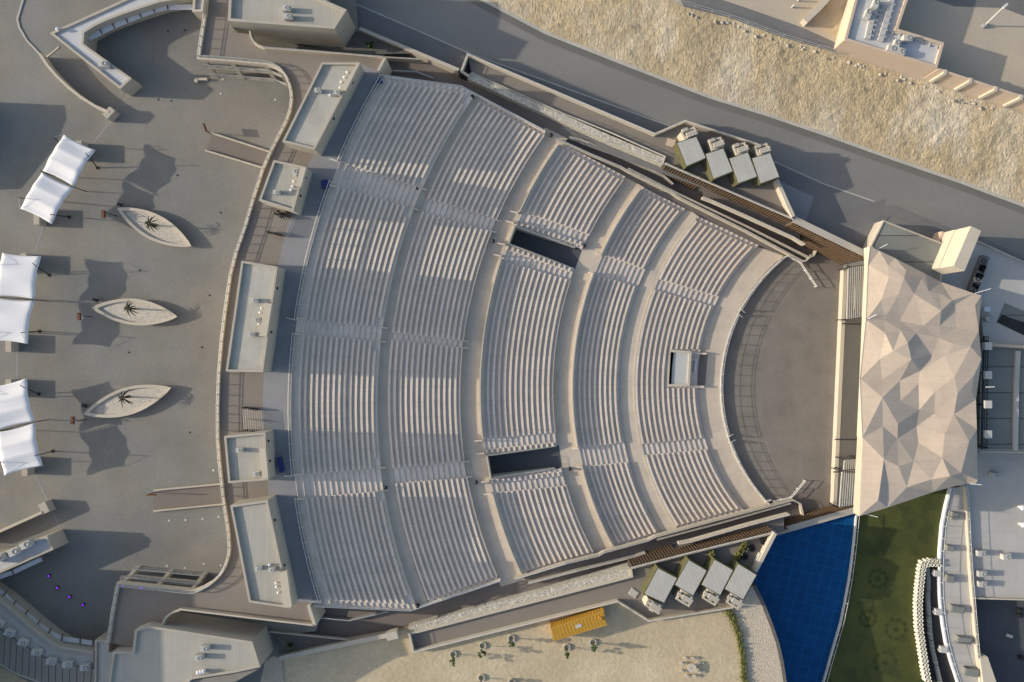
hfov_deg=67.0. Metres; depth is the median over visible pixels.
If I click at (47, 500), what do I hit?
plaza joint
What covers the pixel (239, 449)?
air conditioner
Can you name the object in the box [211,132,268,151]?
wall
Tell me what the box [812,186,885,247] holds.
asphalt apron
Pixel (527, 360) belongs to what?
bench
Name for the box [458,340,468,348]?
stair flight
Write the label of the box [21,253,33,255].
anchor block
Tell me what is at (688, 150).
deck room
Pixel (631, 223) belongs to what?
bench
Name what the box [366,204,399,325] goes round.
bench
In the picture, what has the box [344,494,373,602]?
bench
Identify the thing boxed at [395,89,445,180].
bench
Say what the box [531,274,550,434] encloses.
bench
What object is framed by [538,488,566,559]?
bench
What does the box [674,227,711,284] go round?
bench
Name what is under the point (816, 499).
side walkway
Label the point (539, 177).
bench
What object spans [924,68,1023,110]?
panel wall
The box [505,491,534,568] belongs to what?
bench
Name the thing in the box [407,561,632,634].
rock planter
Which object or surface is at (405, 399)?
bench
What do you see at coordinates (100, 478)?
plaza
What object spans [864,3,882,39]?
roof duct
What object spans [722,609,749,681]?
hedge
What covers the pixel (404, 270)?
bench
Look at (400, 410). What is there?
bench
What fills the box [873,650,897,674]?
algae ring
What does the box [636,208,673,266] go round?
bench
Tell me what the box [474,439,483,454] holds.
stair flight
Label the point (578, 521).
kerb wall
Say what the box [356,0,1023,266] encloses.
asphalt road
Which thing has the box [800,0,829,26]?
wall
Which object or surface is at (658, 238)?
bench
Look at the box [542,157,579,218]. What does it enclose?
bench
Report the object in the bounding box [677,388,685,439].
bench
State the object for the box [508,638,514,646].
shrub
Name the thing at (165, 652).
bottom building
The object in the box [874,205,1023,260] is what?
wall
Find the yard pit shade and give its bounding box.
[997,315,1023,334]
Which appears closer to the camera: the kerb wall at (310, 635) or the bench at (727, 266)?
the kerb wall at (310, 635)
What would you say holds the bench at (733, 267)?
on the seating tier at (682, 444)
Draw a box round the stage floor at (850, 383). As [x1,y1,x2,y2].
[836,264,861,506]
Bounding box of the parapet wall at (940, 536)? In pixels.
[937,488,960,681]
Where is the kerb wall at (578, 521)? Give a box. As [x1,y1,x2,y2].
[565,484,592,551]
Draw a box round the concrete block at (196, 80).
[194,78,207,82]
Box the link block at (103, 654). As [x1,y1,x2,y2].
[94,631,119,681]
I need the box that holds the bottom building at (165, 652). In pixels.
[108,612,273,681]
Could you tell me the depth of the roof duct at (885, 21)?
115.80 m
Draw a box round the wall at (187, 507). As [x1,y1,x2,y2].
[153,503,221,511]
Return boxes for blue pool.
[753,514,854,681]
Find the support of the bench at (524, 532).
on the seating tier at (522, 261)
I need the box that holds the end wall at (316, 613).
[307,604,325,625]
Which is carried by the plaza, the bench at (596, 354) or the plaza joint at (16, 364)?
the plaza joint at (16, 364)
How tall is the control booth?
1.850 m
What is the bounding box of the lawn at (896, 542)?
[825,488,947,681]
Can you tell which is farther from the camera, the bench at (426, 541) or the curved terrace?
the curved terrace
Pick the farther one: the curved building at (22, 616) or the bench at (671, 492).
the bench at (671, 492)
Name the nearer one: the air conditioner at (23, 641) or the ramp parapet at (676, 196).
the air conditioner at (23, 641)
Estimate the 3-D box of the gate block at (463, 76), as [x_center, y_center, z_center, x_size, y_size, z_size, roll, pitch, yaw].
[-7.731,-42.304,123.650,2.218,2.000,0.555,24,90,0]
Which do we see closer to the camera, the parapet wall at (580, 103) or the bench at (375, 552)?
the bench at (375, 552)
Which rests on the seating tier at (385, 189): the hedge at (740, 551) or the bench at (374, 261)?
the bench at (374, 261)
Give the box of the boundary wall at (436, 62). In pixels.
[359,27,459,75]
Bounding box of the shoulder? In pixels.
[349,5,872,223]
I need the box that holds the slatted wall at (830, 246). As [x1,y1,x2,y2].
[661,162,863,264]
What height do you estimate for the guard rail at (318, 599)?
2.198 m
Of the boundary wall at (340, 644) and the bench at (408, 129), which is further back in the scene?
the boundary wall at (340, 644)
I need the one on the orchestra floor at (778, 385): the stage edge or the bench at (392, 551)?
the stage edge
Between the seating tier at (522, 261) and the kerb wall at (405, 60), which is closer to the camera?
the kerb wall at (405, 60)
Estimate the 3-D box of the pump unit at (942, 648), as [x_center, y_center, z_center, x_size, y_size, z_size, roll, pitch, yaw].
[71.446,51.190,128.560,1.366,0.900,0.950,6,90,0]
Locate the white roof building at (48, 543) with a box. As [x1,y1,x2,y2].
[0,529,68,578]
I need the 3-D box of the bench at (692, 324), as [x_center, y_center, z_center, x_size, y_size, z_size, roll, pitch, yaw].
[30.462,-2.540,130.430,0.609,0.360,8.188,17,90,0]
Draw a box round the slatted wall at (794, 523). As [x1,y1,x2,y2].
[627,503,853,568]
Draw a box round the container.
[550,607,606,641]
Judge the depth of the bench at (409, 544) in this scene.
121.56 m
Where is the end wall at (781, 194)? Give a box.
[772,179,794,216]
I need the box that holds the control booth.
[666,349,691,386]
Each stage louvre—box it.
[829,465,854,507]
[834,455,855,470]
[837,265,863,319]
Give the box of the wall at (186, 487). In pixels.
[154,483,219,490]
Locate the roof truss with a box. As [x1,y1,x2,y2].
[976,336,991,449]
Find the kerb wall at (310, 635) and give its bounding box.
[269,630,352,639]
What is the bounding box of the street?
[670,0,1023,113]
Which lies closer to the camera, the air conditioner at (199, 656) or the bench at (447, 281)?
the air conditioner at (199, 656)
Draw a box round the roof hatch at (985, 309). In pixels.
[982,307,989,311]
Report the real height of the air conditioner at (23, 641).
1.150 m
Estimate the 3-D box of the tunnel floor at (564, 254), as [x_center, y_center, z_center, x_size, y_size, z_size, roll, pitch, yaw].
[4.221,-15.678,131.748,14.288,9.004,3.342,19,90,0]
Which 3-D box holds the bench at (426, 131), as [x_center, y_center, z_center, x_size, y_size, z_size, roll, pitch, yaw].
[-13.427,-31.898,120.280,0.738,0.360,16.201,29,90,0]
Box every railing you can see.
[313,577,500,610]
[379,74,545,132]
[720,256,786,504]
[764,480,805,502]
[778,255,816,286]
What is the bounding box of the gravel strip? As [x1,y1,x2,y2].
[260,656,283,681]
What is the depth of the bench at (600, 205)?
126.23 m
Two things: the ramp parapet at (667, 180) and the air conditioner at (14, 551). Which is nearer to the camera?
the air conditioner at (14, 551)
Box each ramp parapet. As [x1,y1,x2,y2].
[514,498,803,579]
[528,551,645,583]
[556,138,810,261]
[569,136,673,185]
[628,168,816,258]
[656,502,790,539]
[677,512,789,544]
[701,196,804,245]
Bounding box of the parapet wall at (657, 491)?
[643,455,676,526]
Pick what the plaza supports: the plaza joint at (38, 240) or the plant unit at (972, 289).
the plaza joint at (38, 240)
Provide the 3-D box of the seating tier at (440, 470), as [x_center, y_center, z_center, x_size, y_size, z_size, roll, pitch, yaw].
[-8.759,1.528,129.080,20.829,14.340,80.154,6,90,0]
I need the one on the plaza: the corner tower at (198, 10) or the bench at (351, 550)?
the corner tower at (198, 10)
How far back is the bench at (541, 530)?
125.27 m
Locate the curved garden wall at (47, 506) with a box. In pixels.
[0,499,55,532]
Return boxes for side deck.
[412,530,775,647]
[469,58,794,216]
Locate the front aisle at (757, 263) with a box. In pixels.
[697,247,782,509]
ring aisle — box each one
[378,96,482,604]
[460,128,566,586]
[553,177,643,553]
[619,209,698,531]
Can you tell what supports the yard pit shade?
on the yard pit
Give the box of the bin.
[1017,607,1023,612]
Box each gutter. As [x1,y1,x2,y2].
[467,0,1023,213]
[1011,351,1020,450]
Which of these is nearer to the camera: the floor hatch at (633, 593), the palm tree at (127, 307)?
the palm tree at (127, 307)
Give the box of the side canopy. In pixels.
[190,667,260,681]
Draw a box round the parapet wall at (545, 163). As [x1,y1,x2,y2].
[519,144,558,212]
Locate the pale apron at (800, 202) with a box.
[781,182,813,220]
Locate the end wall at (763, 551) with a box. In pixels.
[751,527,776,571]
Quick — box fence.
[677,0,836,52]
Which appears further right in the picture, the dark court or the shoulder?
the dark court
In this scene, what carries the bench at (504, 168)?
on the seating tier at (440, 470)
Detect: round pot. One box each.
[741,553,748,559]
[748,545,755,551]
[760,538,766,544]
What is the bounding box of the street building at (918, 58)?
[834,0,943,76]
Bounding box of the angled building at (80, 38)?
[50,0,192,95]
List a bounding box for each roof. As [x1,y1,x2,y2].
[833,244,994,516]
[957,449,1023,597]
[976,346,1023,448]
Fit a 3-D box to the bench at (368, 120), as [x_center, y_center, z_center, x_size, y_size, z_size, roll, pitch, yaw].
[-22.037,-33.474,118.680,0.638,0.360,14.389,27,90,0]
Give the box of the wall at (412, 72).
[392,70,433,79]
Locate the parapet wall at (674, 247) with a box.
[657,218,695,278]
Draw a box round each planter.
[84,385,170,417]
[92,298,176,324]
[117,207,190,246]
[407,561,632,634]
[468,72,665,166]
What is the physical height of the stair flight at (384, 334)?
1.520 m
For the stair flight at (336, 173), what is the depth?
118.40 m
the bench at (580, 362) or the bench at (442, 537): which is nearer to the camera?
the bench at (442, 537)
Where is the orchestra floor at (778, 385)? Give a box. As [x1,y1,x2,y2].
[721,258,854,546]
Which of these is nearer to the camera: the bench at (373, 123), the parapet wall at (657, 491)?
the bench at (373, 123)
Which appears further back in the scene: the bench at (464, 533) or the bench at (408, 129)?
the bench at (464, 533)
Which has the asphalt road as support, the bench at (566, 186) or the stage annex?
the stage annex
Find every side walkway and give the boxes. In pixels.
[302,484,832,636]
[382,54,842,281]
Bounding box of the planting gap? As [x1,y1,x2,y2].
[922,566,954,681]
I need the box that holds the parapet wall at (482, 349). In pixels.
[479,259,501,438]
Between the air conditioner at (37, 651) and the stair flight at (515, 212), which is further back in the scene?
the stair flight at (515, 212)
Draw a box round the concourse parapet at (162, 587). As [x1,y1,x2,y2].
[106,0,293,645]
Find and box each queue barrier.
[242,406,262,431]
[266,212,295,236]
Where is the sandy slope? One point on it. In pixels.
(915, 122)
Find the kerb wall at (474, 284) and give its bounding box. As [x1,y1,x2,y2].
[463,231,491,340]
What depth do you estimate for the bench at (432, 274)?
122.36 m
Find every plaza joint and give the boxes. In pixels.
[16,352,17,377]
[34,228,43,252]
[35,475,60,527]
[93,121,110,142]
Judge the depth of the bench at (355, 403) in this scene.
120.10 m
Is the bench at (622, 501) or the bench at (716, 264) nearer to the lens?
the bench at (622, 501)
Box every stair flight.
[294,317,303,334]
[295,473,304,499]
[331,161,346,187]
[376,327,387,341]
[376,466,388,491]
[409,187,426,210]
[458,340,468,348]
[460,460,472,477]
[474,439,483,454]
[481,480,491,494]
[487,218,501,232]
[493,242,504,256]
[506,210,517,223]
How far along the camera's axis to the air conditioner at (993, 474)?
127.60 m
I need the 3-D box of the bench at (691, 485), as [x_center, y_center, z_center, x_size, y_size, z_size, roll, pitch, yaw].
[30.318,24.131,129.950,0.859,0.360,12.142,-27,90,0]
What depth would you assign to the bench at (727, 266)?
130.41 m
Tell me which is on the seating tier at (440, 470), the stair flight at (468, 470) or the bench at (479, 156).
the bench at (479, 156)
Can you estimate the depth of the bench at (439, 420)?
123.00 m
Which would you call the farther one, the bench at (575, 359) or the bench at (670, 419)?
the bench at (670, 419)
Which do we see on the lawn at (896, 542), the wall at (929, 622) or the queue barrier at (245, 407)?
the wall at (929, 622)
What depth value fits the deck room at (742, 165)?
120.31 m
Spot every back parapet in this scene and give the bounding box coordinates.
[162,607,314,625]
[249,31,384,59]
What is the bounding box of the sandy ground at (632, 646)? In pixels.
[278,603,741,681]
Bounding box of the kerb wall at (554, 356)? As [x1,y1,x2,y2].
[552,280,570,432]
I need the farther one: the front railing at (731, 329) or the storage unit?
the front railing at (731, 329)
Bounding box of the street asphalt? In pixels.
[936,0,1023,15]
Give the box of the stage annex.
[862,220,941,281]
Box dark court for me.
[974,599,1023,681]
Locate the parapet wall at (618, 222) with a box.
[600,189,640,255]
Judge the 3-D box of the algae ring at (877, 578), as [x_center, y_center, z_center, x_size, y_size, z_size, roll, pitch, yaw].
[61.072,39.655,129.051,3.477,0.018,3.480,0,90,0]
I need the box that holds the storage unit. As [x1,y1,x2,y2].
[754,552,763,561]
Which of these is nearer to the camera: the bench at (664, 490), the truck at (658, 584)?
the truck at (658, 584)
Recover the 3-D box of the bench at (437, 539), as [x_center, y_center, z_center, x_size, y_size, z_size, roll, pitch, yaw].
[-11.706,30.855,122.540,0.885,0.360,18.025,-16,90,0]
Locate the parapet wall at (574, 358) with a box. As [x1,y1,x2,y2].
[571,274,593,447]
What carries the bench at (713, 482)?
on the seating tier at (682, 444)
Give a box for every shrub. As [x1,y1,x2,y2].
[286,641,293,651]
[365,41,373,48]
[449,654,454,666]
[477,645,486,657]
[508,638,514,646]
[565,648,569,658]
[591,642,597,651]
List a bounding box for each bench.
[298,334,304,474]
[304,186,339,319]
[304,334,310,474]
[305,497,330,600]
[310,188,345,320]
[310,335,315,473]
[311,497,337,600]
[315,335,321,473]
[316,190,350,320]
[316,496,343,601]
[321,191,356,321]
[321,336,326,472]
[322,496,349,601]
[326,336,332,472]
[327,193,361,321]
[328,495,355,601]
[332,194,366,322]
[332,337,338,471]
[333,495,361,601]
[338,196,372,322]
[338,338,343,471]
[339,494,367,602]
[343,338,349,470]
[344,198,377,323]
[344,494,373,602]
[347,81,390,164]
[349,199,383,324]
[349,339,354,469]
[350,493,380,603]
[352,82,396,166]
[354,339,360,469]
[355,201,388,324]
[356,493,386,603]
[358,82,402,168]
[360,202,393,325]
[360,340,365,468]
[361,492,392,603]
[363,83,408,169]
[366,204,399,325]
[366,340,371,468]
[367,492,398,603]
[369,85,415,171]
[371,205,404,326]
[371,351,375,457]
[372,491,404,604]
[374,86,421,173]
[378,217,406,316]
[379,86,427,175]
[380,501,406,595]
[385,87,433,176]
[388,339,394,468]
[390,88,439,178]
[392,211,423,332]
[393,340,399,467]
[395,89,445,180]
[395,483,429,598]
[397,213,429,332]
[399,341,405,466]
[400,483,434,597]
[401,90,451,181]
[403,214,434,333]
[404,341,411,466]
[406,91,457,183]
[406,482,439,595]
[409,216,439,334]
[410,342,416,465]
[411,93,463,185]
[412,482,445,593]
[414,217,445,334]
[416,343,422,465]
[417,481,450,591]
[419,219,450,335]
[421,104,462,177]
[421,343,427,464]
[423,481,456,590]
[425,221,455,335]
[427,102,480,198]
[427,344,433,464]
[428,480,461,587]
[430,222,460,336]
[432,344,438,463]
[433,104,485,200]
[434,480,466,586]
[436,224,466,337]
[438,107,490,202]
[438,345,443,463]
[439,479,471,584]
[441,225,471,337]
[443,110,495,203]
[443,346,449,462]
[445,479,477,582]
[447,227,477,338]
[448,346,454,462]
[449,112,500,205]
[450,478,482,580]
[452,228,482,339]
[454,115,505,206]
[454,347,460,461]
[456,478,487,579]
[458,230,487,339]
[459,117,510,208]
[461,478,492,577]
[465,120,515,210]
[470,123,520,211]
[475,125,525,213]
[480,128,529,214]
[481,261,502,438]
[486,130,535,216]
[487,263,508,437]
[491,133,539,218]
[492,264,513,437]
[494,492,522,571]
[498,265,519,437]
[499,492,528,569]
[503,267,524,436]
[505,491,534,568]
[509,268,529,436]
[510,490,539,566]
[514,270,535,435]
[516,490,545,565]
[520,271,540,435]
[521,146,559,212]
[522,489,550,563]
[525,273,545,434]
[526,149,564,213]
[527,489,555,562]
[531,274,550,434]
[532,151,569,215]
[533,488,561,560]
[536,276,556,433]
[537,154,574,217]
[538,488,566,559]
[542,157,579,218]
[542,277,561,433]
[544,487,572,557]
[547,279,566,432]
[548,159,584,220]
[549,487,577,555]
[553,162,589,222]
[555,486,582,554]
[558,165,594,224]
[560,486,588,552]
[563,167,599,225]
[568,170,604,227]
[573,274,595,447]
[574,173,609,229]
[578,276,600,446]
[579,175,614,231]
[583,277,605,446]
[583,466,614,544]
[584,178,618,233]
[588,279,610,445]
[588,466,619,542]
[593,465,624,541]
[594,280,615,444]
[598,465,629,539]
[599,281,619,444]
[602,191,641,255]
[603,464,634,538]
[604,283,625,443]
[607,193,646,256]
[609,284,629,443]
[609,463,640,536]
[612,196,650,258]
[614,286,634,442]
[614,463,645,535]
[617,198,655,260]
[619,462,650,533]
[622,201,659,261]
[624,462,655,532]
[626,203,664,263]
[631,205,669,264]
[635,290,655,443]
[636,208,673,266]
[640,291,660,443]
[641,210,678,269]
[645,455,677,525]
[646,292,665,442]
[650,454,683,523]
[651,294,670,441]
[655,454,688,522]
[656,295,675,441]
[659,220,696,279]
[661,297,680,441]
[661,453,693,520]
[664,223,701,281]
[666,388,675,440]
[666,453,699,519]
[669,225,706,282]
[670,298,685,348]
[672,388,680,439]
[672,452,704,517]
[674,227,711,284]
[675,300,690,348]
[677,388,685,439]
[677,452,710,516]
[679,230,716,285]
[680,301,695,348]
[682,388,690,438]
[682,451,715,514]
[684,232,721,287]
[685,303,701,348]
[687,388,695,438]
[687,451,721,513]
[689,234,726,288]
[691,304,705,348]
[692,388,701,437]
[693,450,726,511]
[694,237,731,290]
[696,305,711,348]
[698,450,732,510]
[699,239,736,291]
[703,449,737,508]
[704,242,741,293]
[709,244,746,294]
[714,246,751,296]
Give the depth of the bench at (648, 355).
129.13 m
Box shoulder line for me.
[356,4,874,201]
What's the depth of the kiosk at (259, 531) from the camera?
114.57 m
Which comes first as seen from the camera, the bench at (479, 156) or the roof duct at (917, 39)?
the roof duct at (917, 39)
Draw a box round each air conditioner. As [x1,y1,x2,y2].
[0,552,7,560]
[0,618,6,627]
[3,627,16,637]
[7,546,23,556]
[17,637,30,646]
[19,538,35,549]
[31,647,43,655]
[46,656,58,664]
[62,660,74,667]
[80,662,91,670]
[98,60,110,68]
[194,653,204,660]
[200,644,210,651]
[236,447,243,451]
[248,332,255,335]
[251,298,258,302]
[252,471,260,475]
[253,318,260,321]
[255,565,262,570]
[268,566,275,571]
[273,190,280,194]
[282,5,291,12]
[284,13,292,20]
[292,168,298,176]
[314,88,321,93]
[334,90,340,95]
[862,8,872,20]
[870,0,880,9]
[885,44,897,53]
[892,38,901,47]
[894,47,905,55]
[900,35,912,42]
[974,549,985,556]
[975,570,986,576]
[975,580,987,586]
[982,314,993,321]
[989,472,998,476]
[999,552,1011,559]
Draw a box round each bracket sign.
[70,416,85,423]
[77,313,92,319]
[101,210,115,217]
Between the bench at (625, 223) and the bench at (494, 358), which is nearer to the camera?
the bench at (494, 358)
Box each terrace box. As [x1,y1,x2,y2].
[944,544,953,551]
[944,574,954,582]
[948,604,964,613]
[949,511,957,520]
[954,635,971,644]
[962,666,979,677]
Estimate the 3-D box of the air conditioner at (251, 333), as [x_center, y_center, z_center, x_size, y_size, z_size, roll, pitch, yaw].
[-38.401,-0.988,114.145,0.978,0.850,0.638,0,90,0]
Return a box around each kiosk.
[224,429,276,482]
[226,261,285,371]
[230,495,297,607]
[259,160,312,215]
[282,62,363,155]
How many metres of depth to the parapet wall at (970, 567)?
127.84 m
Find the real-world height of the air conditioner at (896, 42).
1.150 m
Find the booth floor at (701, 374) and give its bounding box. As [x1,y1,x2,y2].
[697,354,707,384]
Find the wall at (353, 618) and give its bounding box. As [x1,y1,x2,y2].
[321,609,388,620]
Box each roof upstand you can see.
[974,597,1023,599]
[978,450,1023,452]
[980,343,1023,347]
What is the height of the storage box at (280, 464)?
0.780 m
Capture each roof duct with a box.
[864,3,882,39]
[877,0,895,41]
[888,28,939,48]
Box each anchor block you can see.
[5,341,18,351]
[5,379,18,384]
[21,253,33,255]
[22,467,34,475]
[34,214,46,225]
[76,141,87,146]
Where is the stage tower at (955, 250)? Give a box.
[931,226,980,273]
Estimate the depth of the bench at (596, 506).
127.06 m
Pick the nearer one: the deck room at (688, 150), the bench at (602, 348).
the deck room at (688, 150)
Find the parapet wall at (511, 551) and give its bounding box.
[492,493,520,573]
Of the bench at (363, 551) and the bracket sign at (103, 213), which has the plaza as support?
the bracket sign at (103, 213)
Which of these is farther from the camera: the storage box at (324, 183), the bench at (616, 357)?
the bench at (616, 357)
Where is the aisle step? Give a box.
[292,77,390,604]
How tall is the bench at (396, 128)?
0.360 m
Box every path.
[154,485,221,509]
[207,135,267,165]
[734,585,782,681]
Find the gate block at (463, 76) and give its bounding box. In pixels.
[458,71,467,80]
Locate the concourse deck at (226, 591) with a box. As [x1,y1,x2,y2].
[111,0,383,646]
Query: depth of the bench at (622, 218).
127.06 m
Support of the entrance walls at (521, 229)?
on the tunnel floor at (564, 254)
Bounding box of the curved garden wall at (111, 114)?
[38,53,119,121]
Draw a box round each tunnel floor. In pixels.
[489,445,561,473]
[511,230,581,268]
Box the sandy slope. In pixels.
[488,0,1023,203]
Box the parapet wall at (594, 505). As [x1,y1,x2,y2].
[581,465,612,545]
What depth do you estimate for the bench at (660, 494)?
128.81 m
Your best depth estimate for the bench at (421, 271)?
122.04 m
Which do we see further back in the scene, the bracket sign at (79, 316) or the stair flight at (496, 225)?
the stair flight at (496, 225)
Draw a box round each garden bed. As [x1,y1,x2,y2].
[271,633,342,653]
[341,30,411,53]
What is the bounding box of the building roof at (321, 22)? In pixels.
[228,0,356,46]
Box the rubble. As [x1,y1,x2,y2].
[687,11,1020,117]
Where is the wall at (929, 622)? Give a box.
[925,567,941,681]
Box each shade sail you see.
[0,253,50,343]
[0,378,53,475]
[18,134,98,223]
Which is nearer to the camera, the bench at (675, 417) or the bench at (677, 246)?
the bench at (677, 246)
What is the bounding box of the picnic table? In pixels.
[687,663,695,672]
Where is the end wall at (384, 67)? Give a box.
[376,57,391,75]
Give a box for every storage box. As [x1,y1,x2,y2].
[277,457,284,472]
[321,179,328,188]
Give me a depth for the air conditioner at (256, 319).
113.76 m
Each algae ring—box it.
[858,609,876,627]
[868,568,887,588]
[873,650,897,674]
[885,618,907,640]
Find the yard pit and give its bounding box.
[997,303,1023,321]
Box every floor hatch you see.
[628,588,638,597]
[666,138,675,146]
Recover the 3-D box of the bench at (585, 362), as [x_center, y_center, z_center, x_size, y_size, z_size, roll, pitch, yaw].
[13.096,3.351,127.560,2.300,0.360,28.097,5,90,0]
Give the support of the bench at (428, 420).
on the seating tier at (440, 470)
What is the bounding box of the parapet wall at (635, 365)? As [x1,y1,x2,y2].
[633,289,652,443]
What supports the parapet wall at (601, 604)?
on the side deck at (620, 590)
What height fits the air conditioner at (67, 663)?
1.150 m
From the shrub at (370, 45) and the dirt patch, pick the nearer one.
the dirt patch
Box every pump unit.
[931,569,940,576]
[932,607,942,615]
[938,645,947,652]
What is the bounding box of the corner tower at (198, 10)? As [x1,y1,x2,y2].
[192,0,206,20]
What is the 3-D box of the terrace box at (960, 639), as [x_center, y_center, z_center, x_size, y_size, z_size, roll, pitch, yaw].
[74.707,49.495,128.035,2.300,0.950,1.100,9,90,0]
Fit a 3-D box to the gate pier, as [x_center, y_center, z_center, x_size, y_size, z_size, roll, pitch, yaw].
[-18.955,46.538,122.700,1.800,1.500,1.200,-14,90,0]
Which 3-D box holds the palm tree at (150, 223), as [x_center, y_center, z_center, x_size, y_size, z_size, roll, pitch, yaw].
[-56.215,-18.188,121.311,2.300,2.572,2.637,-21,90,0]
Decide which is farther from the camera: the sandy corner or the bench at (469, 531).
the bench at (469, 531)
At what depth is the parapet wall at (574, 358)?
126.45 m
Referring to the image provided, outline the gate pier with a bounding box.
[385,628,399,640]
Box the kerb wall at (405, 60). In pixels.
[385,56,422,63]
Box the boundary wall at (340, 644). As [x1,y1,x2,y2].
[279,631,385,660]
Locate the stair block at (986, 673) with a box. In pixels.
[978,652,995,681]
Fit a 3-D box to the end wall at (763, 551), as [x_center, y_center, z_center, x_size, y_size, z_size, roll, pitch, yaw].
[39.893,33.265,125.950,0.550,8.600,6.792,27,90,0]
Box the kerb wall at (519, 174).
[496,135,543,219]
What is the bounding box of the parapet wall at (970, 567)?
[962,485,980,681]
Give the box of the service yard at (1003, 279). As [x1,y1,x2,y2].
[941,242,1023,344]
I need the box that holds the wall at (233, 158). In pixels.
[205,149,261,167]
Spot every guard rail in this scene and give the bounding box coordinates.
[284,333,296,476]
[286,180,331,320]
[294,497,322,601]
[329,77,382,161]
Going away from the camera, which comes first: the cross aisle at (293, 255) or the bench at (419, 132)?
the cross aisle at (293, 255)
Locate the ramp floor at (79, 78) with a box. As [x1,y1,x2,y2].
[48,48,124,108]
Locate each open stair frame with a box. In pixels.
[123,566,208,587]
[202,62,288,87]
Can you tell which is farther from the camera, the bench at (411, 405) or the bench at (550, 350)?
the bench at (550, 350)
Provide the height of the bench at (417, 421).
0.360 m
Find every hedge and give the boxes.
[708,549,716,557]
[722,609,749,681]
[730,541,749,563]
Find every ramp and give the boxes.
[680,517,783,548]
[703,188,799,239]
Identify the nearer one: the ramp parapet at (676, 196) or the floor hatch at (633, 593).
the floor hatch at (633, 593)
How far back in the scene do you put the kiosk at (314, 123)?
114.57 m
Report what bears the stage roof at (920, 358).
on the stage floor at (850, 383)
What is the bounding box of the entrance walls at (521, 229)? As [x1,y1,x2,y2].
[507,225,574,266]
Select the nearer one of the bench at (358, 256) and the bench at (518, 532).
the bench at (358, 256)
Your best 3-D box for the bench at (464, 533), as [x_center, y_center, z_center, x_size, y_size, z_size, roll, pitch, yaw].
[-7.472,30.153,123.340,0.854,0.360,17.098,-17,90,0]
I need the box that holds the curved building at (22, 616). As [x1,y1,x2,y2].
[0,582,94,681]
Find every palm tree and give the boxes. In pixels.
[117,389,132,406]
[123,301,136,315]
[144,215,158,231]
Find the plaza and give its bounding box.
[0,0,357,681]
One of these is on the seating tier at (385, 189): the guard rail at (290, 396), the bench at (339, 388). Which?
the bench at (339, 388)
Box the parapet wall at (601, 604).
[408,599,732,652]
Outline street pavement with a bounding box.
[681,0,835,52]
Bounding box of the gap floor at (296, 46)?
[256,32,355,52]
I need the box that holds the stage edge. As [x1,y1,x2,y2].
[830,270,846,504]
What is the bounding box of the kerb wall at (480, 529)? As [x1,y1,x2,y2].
[466,477,496,576]
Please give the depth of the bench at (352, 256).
119.46 m
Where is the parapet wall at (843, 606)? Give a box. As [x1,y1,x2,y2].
[822,514,859,681]
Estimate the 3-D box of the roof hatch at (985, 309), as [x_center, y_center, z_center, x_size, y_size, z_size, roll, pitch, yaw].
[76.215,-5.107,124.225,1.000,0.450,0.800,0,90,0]
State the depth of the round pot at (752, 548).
122.80 m
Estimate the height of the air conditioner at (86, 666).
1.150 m
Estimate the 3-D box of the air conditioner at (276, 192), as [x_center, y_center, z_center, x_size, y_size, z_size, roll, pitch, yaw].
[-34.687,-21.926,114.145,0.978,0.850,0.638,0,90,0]
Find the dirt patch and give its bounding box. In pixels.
[813,0,846,37]
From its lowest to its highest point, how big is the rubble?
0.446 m
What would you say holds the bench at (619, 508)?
on the seating tier at (621, 272)
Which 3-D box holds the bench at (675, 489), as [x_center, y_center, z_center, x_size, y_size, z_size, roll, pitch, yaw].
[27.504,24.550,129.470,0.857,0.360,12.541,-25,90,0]
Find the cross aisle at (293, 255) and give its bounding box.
[263,64,383,603]
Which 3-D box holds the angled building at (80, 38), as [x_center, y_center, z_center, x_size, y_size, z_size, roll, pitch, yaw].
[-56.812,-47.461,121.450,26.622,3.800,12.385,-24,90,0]
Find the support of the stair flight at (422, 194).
on the seating tier at (385, 189)
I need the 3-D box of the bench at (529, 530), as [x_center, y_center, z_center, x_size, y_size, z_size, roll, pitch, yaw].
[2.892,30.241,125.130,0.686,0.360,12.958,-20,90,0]
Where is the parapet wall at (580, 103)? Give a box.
[460,53,757,145]
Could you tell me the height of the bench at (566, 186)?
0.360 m
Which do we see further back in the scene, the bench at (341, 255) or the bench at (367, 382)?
the bench at (367, 382)
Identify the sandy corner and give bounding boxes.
[0,667,28,681]
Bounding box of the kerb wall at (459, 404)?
[459,347,464,460]
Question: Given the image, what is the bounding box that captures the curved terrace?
[941,486,977,681]
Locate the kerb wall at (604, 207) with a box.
[588,179,623,235]
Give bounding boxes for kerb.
[16,0,39,53]
[481,0,1023,206]
[752,583,786,681]
[977,241,1023,263]
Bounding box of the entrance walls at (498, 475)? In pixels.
[486,446,554,478]
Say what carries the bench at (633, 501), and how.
on the seating tier at (621, 272)
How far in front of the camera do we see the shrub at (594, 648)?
121.43 m
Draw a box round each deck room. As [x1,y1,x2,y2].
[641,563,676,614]
[672,555,706,606]
[673,126,705,169]
[698,555,733,605]
[702,137,732,181]
[721,558,756,609]
[727,142,757,186]
[749,143,779,187]
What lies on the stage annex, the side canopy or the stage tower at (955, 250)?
the stage tower at (955, 250)
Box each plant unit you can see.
[966,282,978,292]
[967,273,983,288]
[971,264,986,277]
[973,255,989,271]
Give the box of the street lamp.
[981,3,1007,28]
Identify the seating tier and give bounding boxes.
[301,76,474,608]
[390,100,545,601]
[483,144,624,572]
[575,188,684,545]
[638,217,758,527]

